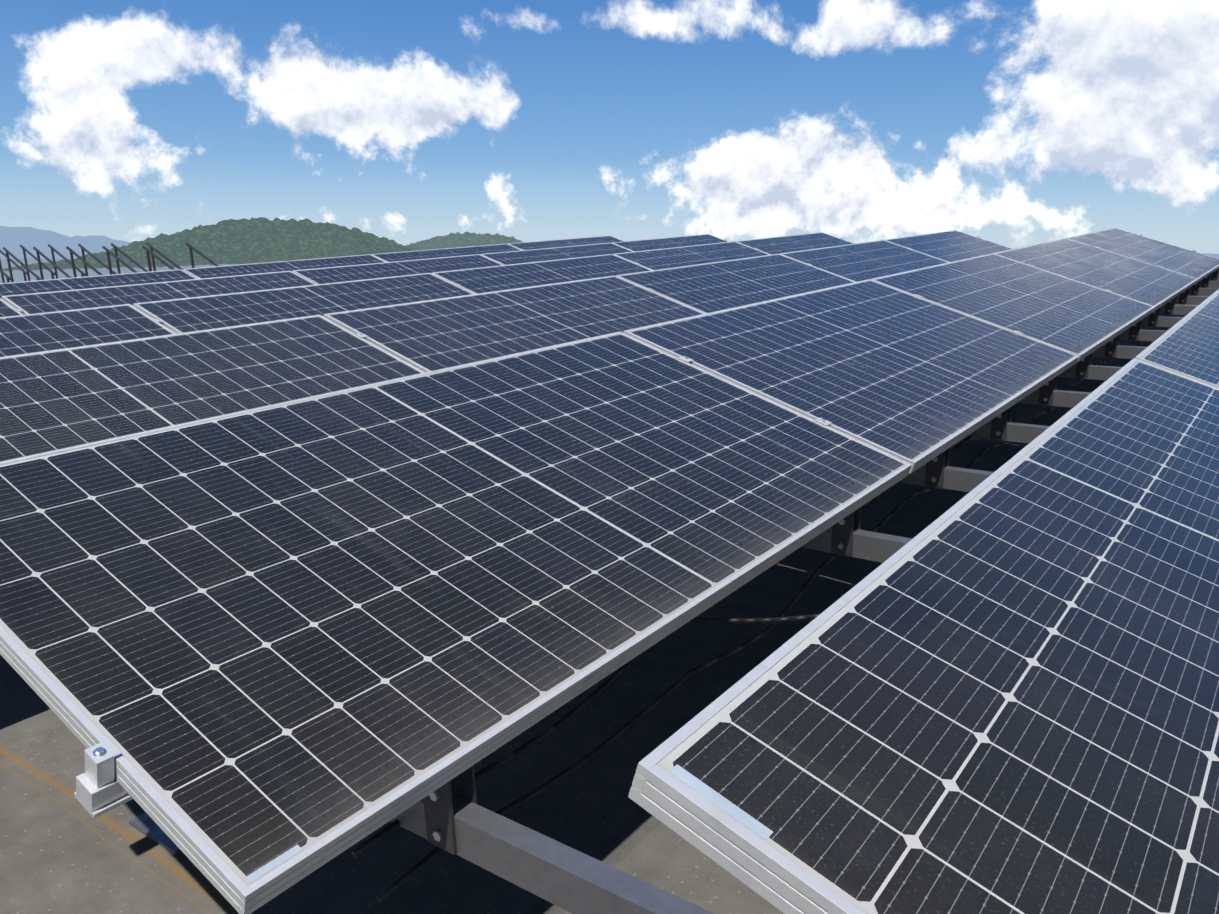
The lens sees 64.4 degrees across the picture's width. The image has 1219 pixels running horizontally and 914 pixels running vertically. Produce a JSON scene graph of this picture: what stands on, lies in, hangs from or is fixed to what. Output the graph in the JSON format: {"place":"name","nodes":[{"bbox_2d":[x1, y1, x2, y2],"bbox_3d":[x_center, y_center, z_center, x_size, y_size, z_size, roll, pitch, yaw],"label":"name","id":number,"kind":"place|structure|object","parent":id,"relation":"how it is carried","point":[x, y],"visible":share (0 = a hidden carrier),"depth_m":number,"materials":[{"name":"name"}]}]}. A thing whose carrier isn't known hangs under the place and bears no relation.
{"place":"outdoors","nodes":[
{"label":"outdoors","id":0,"kind":"place"},
{"bbox_2d":[0,226,130,258],"bbox_3d":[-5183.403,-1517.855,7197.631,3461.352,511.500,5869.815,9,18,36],"label":"blue mountains","id":1,"kind":"structure","parent":0,"point":[12,239],"depth_m":7354.15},
{"bbox_2d":[0,259,239,282],"bbox_3d":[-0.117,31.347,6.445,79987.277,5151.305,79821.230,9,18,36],"label":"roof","id":2,"kind":"structure","parent":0,"point":[18,276],"depth_m":2365.33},
{"bbox_2d":[2,217,417,270],"bbox_3d":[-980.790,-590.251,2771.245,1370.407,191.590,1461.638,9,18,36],"label":"hill","id":3,"kind":"structure","parent":0,"point":[251,240],"depth_m":2565.39,"materials":[{"name":"green plant"}]},
{"bbox_2d":[405,231,521,249],"bbox_3d":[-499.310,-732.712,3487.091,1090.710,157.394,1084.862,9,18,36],"label":"hill","id":4,"kind":"structure","parent":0,"point":[458,239],"depth_m":3402.03,"materials":[{"name":"green plant"}]},
{"bbox_2d":[0,295,1197,913],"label":"roof slab","id":5,"kind":"structure","parent":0,"point":[62,851],"depth_m":2.08,"materials":[{"name":"concrete"}]},
{"bbox_2d":[0,242,218,282],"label":"support frames","id":6,"kind":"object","parent":5,"relation":"on","point":[83,260],"visible":0.38,"depth_m":14.56,"materials":[{"name":"metal"}]},
{"bbox_2d":[129,243,1218,913],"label":"support beams","id":7,"kind":"structure","parent":5,"relation":"on","point":[451,817],"depth_m":1.38,"materials":[{"name":"silver metal"}]},
{"bbox_2d":[0,236,625,298],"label":"solar panel row","id":8,"kind":"object","parent":7,"relation":"on","point":[38,286],"visible":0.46,"depth_m":8.98,"materials":[{"name":"blue glass"}]},
{"bbox_2d":[0,234,727,316],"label":"solar panel row","id":9,"kind":"object","parent":7,"relation":"on","point":[25,304],"visible":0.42,"depth_m":7.43,"materials":[{"name":"blue glass"}]},
{"bbox_2d":[0,232,853,356],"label":"solar panel row","id":10,"kind":"object","parent":7,"relation":"on","point":[33,333],"visible":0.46,"depth_m":5.75,"materials":[{"name":"blue glass"}]},
{"bbox_2d":[0,230,1011,461],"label":"solar panel row","id":11,"kind":"object","parent":7,"relation":"on","point":[52,400],"visible":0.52,"depth_m":3.89,"materials":[{"name":"blue glass"}]},
{"bbox_2d":[0,228,1218,913],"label":"solar panel row","id":12,"kind":"object","parent":7,"relation":"on","point":[254,658],"visible":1,"depth_m":1.82,"materials":[{"name":"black glass"}]},
{"bbox_2d":[628,289,1218,913],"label":"solar panel row","id":13,"kind":"object","parent":7,"relation":"on","point":[996,691],"visible":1,"depth_m":0.88,"materials":[{"name":"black glass"}]},
{"bbox_2d":[352,304,1167,902],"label":"cables","id":14,"kind":"object","parent":5,"relation":"on","point":[434,852],"visible":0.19,"depth_m":1.85,"materials":[{"name":"black rubber"}]},
{"bbox_2d":[0,0,1218,253],"label":"sky","id":15,"kind":"structure","parent":0,"point":[1013,124],"materials":[{"name":"blue"}]},
{"bbox_2d":[1201,253,1218,258],"bbox_3d":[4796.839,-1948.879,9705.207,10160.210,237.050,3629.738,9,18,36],"label":"blue mountains","id":16,"kind":"structure","parent":0,"point":[1213,255],"depth_m":8994.18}
]}

